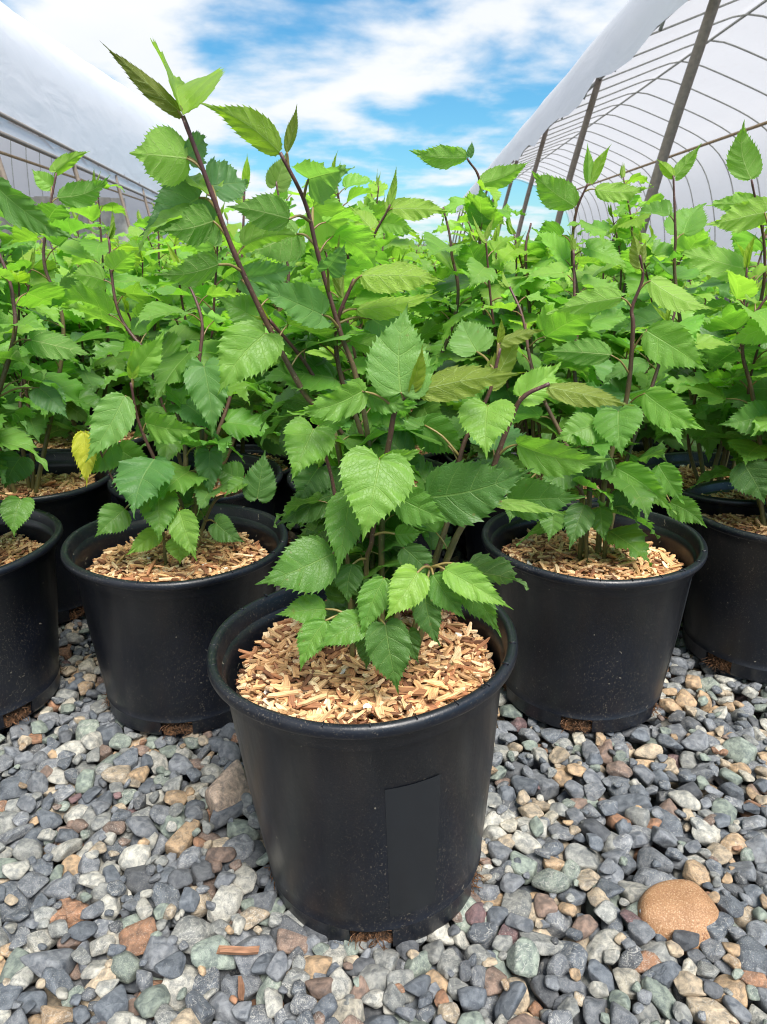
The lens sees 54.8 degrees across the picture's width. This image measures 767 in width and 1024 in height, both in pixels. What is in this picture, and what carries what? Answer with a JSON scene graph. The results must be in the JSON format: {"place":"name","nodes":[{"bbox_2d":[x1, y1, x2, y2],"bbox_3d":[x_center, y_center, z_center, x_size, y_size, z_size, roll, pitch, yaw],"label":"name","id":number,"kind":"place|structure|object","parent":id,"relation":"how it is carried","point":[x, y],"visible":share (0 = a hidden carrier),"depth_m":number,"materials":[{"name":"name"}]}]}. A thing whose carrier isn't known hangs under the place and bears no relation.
{"place":"outdoors","nodes":[
{"label":"outdoors","id":0,"kind":"place"},
{"bbox_2d":[0,0,628,243],"label":"sky","id":1,"kind":"structure","parent":0,"point":[372,83],"materials":[{"name":"blue"}]},
{"bbox_2d":[0,522,766,1023],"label":"gravel","id":2,"kind":"structure","parent":0,"point":[126,884],"depth_m":0.77,"materials":[{"name":"stone"}]},
{"bbox_2d":[0,242,36,453],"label":"potted sapling","id":3,"kind":"object","parent":2,"relation":"on","point":[7,379],"visible":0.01,"depth_m":1.54,"materials":[{"name":"green plant"}]},
{"bbox_2d":[0,231,74,392],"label":"potted sapling","id":4,"kind":"object","parent":2,"relation":"on","point":[21,317],"visible":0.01,"depth_m":1.72,"materials":[{"name":"green plant"}]},
{"bbox_2d":[0,177,92,729],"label":"potted sapling","id":5,"kind":"object","parent":2,"relation":"on","point":[30,538],"visible":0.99,"depth_m":0.97,"materials":[{"name":"green plant"}]},
{"bbox_2d":[7,212,111,414],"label":"potted sapling","id":6,"kind":"object","parent":2,"relation":"on","point":[63,259],"visible":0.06,"depth_m":2.08,"materials":[{"name":"green plant"}]},
{"bbox_2d":[0,151,125,623],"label":"potted sapling","id":7,"kind":"object","parent":2,"relation":"on","point":[65,495],"visible":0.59,"depth_m":1.23,"materials":[{"name":"green plant"}]},
{"bbox_2d":[0,170,154,503],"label":"potted sapling","id":8,"kind":"object","parent":2,"relation":"on","point":[91,249],"visible":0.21,"depth_m":1.49,"materials":[{"name":"green plant"}]},
{"bbox_2d":[68,202,196,455],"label":"potted sapling","id":9,"kind":"object","parent":2,"relation":"on","point":[150,263],"visible":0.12,"depth_m":1.79,"materials":[{"name":"green plant"}]},
{"bbox_2d":[47,206,291,739],"bbox_3d":[-0.282,-0.052,0.997,0.315,0.672,0.318,0,20,0],"label":"potted sapling","id":10,"kind":"object","parent":2,"relation":"on","point":[171,572],"visible":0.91,"depth_m":0.95,"materials":[{"name":"green plant"}]},
{"bbox_2d":[128,210,218,448],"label":"potted sapling","id":11,"kind":"object","parent":2,"relation":"on","point":[138,232],"visible":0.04,"depth_m":2.07,"materials":[{"name":"green plant"}]},
{"bbox_2d":[59,153,309,515],"bbox_3d":[-0.284,-0.198,1.263,0.419,0.760,0.322,0,20,0],"label":"potted sapling","id":12,"kind":"object","parent":2,"relation":"on","point":[278,176],"visible":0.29,"depth_m":1.19,"materials":[{"name":"green plant"}]},
{"bbox_2d":[113,234,337,540],"bbox_3d":[-0.327,-0.235,1.519,0.402,0.659,0.357,11,23,29],"label":"potted sapling","id":13,"kind":"object","parent":2,"relation":"on","point":[273,444],"visible":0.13,"depth_m":1.51,"materials":[{"name":"green plant"}]},
{"bbox_2d":[205,759,250,816],"bbox_3d":[-0.188,0.344,0.902,0.058,0.053,0.056,-14,24,-34],"label":"pale rock","id":14,"kind":"object","parent":2,"relation":"on","point":[228,787],"visible":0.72,"depth_m":0.89,"materials":[{"name":"stone"}]},
{"bbox_2d":[216,945,259,954],"bbox_3d":[-0.137,0.411,0.694,0.040,0.006,0.008,0,20,0],"label":"wood splinter","id":15,"kind":"object","parent":2,"relation":"on","point":[236,950],"visible":1,"depth_m":0.69,"materials":[{"name":"brown wood"}]},
{"bbox_2d":[237,976,244,1000],"bbox_3d":[-0.127,0.424,0.657,0.009,0.005,0.023,0,20,0],"label":"wood splinter","id":16,"kind":"object","parent":2,"relation":"on","point":[241,991],"visible":1,"depth_m":0.66,"materials":[{"name":"brown wood"}]},
{"bbox_2d":[180,189,313,495],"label":"potted sapling","id":17,"kind":"object","parent":2,"relation":"on","point":[232,228],"visible":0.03,"depth_m":1.79,"materials":[{"name":"green plant"}]},
{"bbox_2d":[215,212,316,428],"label":"potted sapling","id":18,"kind":"object","parent":2,"relation":"on","point":[299,336],"visible":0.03,"depth_m":2.08,"materials":[{"name":"green plant"}]},
{"bbox_2d":[285,169,431,412],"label":"potted sapling","id":19,"kind":"object","parent":2,"relation":"on","point":[400,244],"visible":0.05,"depth_m":1.71,"materials":[{"name":"green plant"}]},
{"bbox_2d":[290,151,439,459],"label":"potted sapling","id":20,"kind":"object","parent":2,"relation":"on","point":[358,180],"visible":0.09,"depth_m":1.48,"materials":[{"name":"green plant"}]},
{"bbox_2d":[305,190,425,293],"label":"potted sapling","id":21,"kind":"object","parent":2,"relation":"on","point":[360,205],"visible":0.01,"depth_m":1.95,"materials":[{"name":"green plant"}]},
{"bbox_2d":[100,39,633,949],"bbox_3d":[-0.025,0.019,0.687,0.354,0.792,0.299,-6,21,-17],"label":"potted sapling","id":22,"kind":"object","parent":2,"relation":"on","point":[356,683],"visible":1,"depth_m":0.63,"materials":[{"name":"green plant"}]},
{"bbox_2d":[278,170,522,571],"bbox_3d":[-0.002,-0.185,1.265,0.349,0.735,0.307,-18,26,-40],"label":"potted sapling","id":23,"kind":"object","parent":2,"relation":"on","point":[392,222],"visible":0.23,"depth_m":1.16,"materials":[{"name":"green plant"}]},
{"bbox_2d":[408,192,504,462],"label":"potted sapling","id":24,"kind":"object","parent":2,"relation":"on","point":[441,273],"visible":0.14,"depth_m":2.03,"materials":[{"name":"green plant"}]},
{"bbox_2d":[437,209,566,463],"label":"potted sapling","id":25,"kind":"object","parent":2,"relation":"on","point":[461,219],"visible":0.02,"depth_m":1.77,"materials":[{"name":"green plant"}]},
{"bbox_2d":[429,222,595,550],"bbox_3d":[0.284,-0.260,1.569,0.461,0.670,0.319,-8,21,-21],"label":"potted sapling","id":26,"kind":"object","parent":2,"relation":"on","point":[554,288],"visible":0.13,"depth_m":1.54,"materials":[{"name":"green plant"}]},
{"bbox_2d":[409,143,652,586],"bbox_3d":[0.231,-0.201,1.250,0.391,0.774,0.306,0,20,0],"label":"potted sapling","id":27,"kind":"object","parent":2,"relation":"on","point":[474,260],"visible":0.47,"depth_m":1.17,"materials":[{"name":"green plant"}]},
{"bbox_2d":[533,186,646,437],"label":"potted sapling","id":28,"kind":"object","parent":2,"relation":"on","point":[604,225],"visible":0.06,"depth_m":2.00,"materials":[{"name":"green plant"}]},
{"bbox_2d":[477,231,739,733],"bbox_3d":[0.294,-0.041,1.008,0.323,0.644,0.305,-19,27,-42],"label":"potted sapling","id":29,"kind":"object","parent":2,"relation":"on","point":[595,613],"visible":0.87,"depth_m":0.96,"materials":[{"name":"green plant"}]},
{"bbox_2d":[557,164,716,450],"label":"potted sapling","id":30,"kind":"object","parent":2,"relation":"on","point":[621,230],"visible":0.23,"depth_m":1.77,"materials":[{"name":"green plant"}]},
{"bbox_2d":[566,228,716,464],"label":"potted sapling","id":31,"kind":"object","parent":2,"relation":"on","point":[645,438],"visible":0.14,"depth_m":1.51,"materials":[{"name":"green plant"}]},
{"bbox_2d":[637,879,718,954],"bbox_3d":[0.296,0.407,0.741,0.084,0.049,0.069,0,20,0],"label":"cobblestone","id":32,"kind":"object","parent":2,"relation":"on","point":[667,907],"visible":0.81,"depth_m":0.73,"materials":[{"name":"stone"}]},
{"bbox_2d":[616,119,766,621],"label":"potted sapling","id":33,"kind":"object","parent":2,"relation":"on","point":[719,266],"visible":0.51,"depth_m":1.19,"materials":[{"name":"green plant"}]},
{"bbox_2d":[661,256,737,394],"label":"potted sapling","id":34,"kind":"object","parent":2,"relation":"on","point":[708,294],"visible":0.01,"depth_m":1.96,"materials":[{"name":"green plant"}]},
{"bbox_2d":[655,196,766,683],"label":"potted sapling","id":35,"kind":"object","parent":2,"relation":"on","point":[724,621],"visible":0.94,"depth_m":1.08,"materials":[{"name":"green plant"}]},
{"bbox_2d":[697,249,766,448],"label":"potted sapling","id":36,"kind":"object","parent":2,"relation":"on","point":[759,284],"visible":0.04,"depth_m":1.76,"materials":[{"name":"green plant"}]},
{"bbox_2d":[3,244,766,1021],"bbox_3d":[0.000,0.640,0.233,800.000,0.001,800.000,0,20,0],"label":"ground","id":37,"kind":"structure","parent":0,"point":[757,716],"depth_m":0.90,"materials":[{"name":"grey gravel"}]},
{"bbox_2d":[31,242,40,264],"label":"potted sapling","id":38,"kind":"object","parent":37,"relation":"on","point":[36,245],"visible":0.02,"depth_m":2.43,"materials":[{"name":"green plant"}]},
{"bbox_2d":[36,244,54,257],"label":"potted sapling","id":39,"kind":"object","parent":37,"relation":"on","point":[51,255],"visible":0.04,"depth_m":3.27,"materials":[{"name":"green plant"}]},
{"bbox_2d":[37,233,56,260],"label":"potted sapling","id":40,"kind":"object","parent":37,"relation":"on","point":[51,248],"visible":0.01,"depth_m":2.94,"materials":[{"name":"green plant"}]},
{"bbox_2d":[0,1,188,249],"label":"greenhouse","id":41,"kind":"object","parent":37,"relation":"on","point":[57,99],"visible":0.64,"depth_m":14.36,"materials":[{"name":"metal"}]},
{"bbox_2d":[58,234,139,390],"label":"potted sapling","id":42,"kind":"object","parent":37,"relation":"on","point":[64,272],"visible":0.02,"depth_m":2.34,"materials":[{"name":"green plant"}]},
{"bbox_2d":[126,235,149,271],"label":"potted sapling","id":43,"kind":"object","parent":37,"relation":"on","point":[131,237],"visible":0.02,"depth_m":3.57,"materials":[{"name":"green plant"}]},
{"bbox_2d":[128,236,184,270],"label":"potted sapling","id":44,"kind":"object","parent":37,"relation":"on","point":[161,238],"visible":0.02,"depth_m":2.80,"materials":[{"name":"green plant"}]},
{"bbox_2d":[155,245,169,269],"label":"potted sapling","id":45,"kind":"object","parent":37,"relation":"on","point":[163,262],"depth_m":3.04,"materials":[{"name":"green plant"}]},
{"bbox_2d":[161,265,219,340],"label":"potted sapling","id":46,"kind":"object","parent":37,"relation":"on","point":[211,303],"depth_m":2.44,"materials":[{"name":"green plant"}]},
{"bbox_2d":[207,247,231,306],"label":"potted sapling","id":47,"kind":"object","parent":37,"relation":"on","point":[226,257],"visible":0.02,"depth_m":2.57,"materials":[{"name":"green plant"}]},
{"bbox_2d":[260,237,309,267],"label":"potted sapling","id":48,"kind":"object","parent":37,"relation":"on","point":[303,265],"visible":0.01,"depth_m":3.08,"materials":[{"name":"green plant"}]},
{"bbox_2d":[263,255,317,425],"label":"potted sapling","id":49,"kind":"object","parent":37,"relation":"on","point":[269,259],"visible":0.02,"depth_m":2.16,"materials":[{"name":"green plant"}]},
{"bbox_2d":[391,246,421,291],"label":"potted sapling","id":50,"kind":"object","parent":37,"relation":"on","point":[394,260],"depth_m":2.54,"materials":[{"name":"green plant"}]},
{"bbox_2d":[391,238,435,326],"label":"potted sapling","id":51,"kind":"object","parent":37,"relation":"on","point":[421,256],"visible":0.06,"depth_m":2.36,"materials":[{"name":"green plant"}]},
{"bbox_2d":[408,235,438,283],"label":"potted sapling","id":52,"kind":"object","parent":37,"relation":"on","point":[413,250],"visible":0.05,"depth_m":3.77,"materials":[{"name":"green plant"}]},
{"bbox_2d":[423,284,454,342],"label":"potted sapling","id":53,"kind":"object","parent":37,"relation":"on","point":[434,339],"visible":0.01,"depth_m":2.66,"materials":[{"name":"green plant"}]},
{"bbox_2d":[427,238,460,351],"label":"potted sapling","id":54,"kind":"object","parent":37,"relation":"on","point":[431,268],"depth_m":3.14,"materials":[{"name":"green plant"}]},
{"bbox_2d":[409,245,524,356],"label":"potted sapling","id":55,"kind":"object","parent":37,"relation":"on","point":[433,313],"visible":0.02,"depth_m":2.32,"materials":[{"name":"green plant"}]},
{"bbox_2d":[520,237,581,332],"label":"potted sapling","id":56,"kind":"object","parent":37,"relation":"on","point":[555,260],"depth_m":2.57,"materials":[{"name":"green plant"}]},
{"bbox_2d":[535,236,623,309],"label":"potted sapling","id":57,"kind":"object","parent":37,"relation":"on","point":[608,278],"visible":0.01,"depth_m":2.33,"materials":[{"name":"green plant"}]},
{"bbox_2d":[452,0,766,264],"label":"greenhouse","id":58,"kind":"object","parent":37,"relation":"on","point":[642,87],"visible":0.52,"depth_m":16.07,"materials":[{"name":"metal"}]},
{"bbox_2d":[629,224,686,361],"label":"potted sapling","id":59,"kind":"object","parent":37,"relation":"on","point":[651,231],"visible":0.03,"depth_m":2.28,"materials":[{"name":"green plant"}]},
{"bbox_2d":[701,239,716,296],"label":"potted sapling","id":60,"kind":"object","parent":37,"relation":"on","point":[711,242],"visible":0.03,"depth_m":2.88,"materials":[{"name":"green plant"}]},
{"bbox_2d":[701,272,756,310],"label":"potted sapling","id":61,"kind":"object","parent":37,"relation":"on","point":[729,290],"visible":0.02,"depth_m":2.34,"materials":[{"name":"green plant"}]}
]}

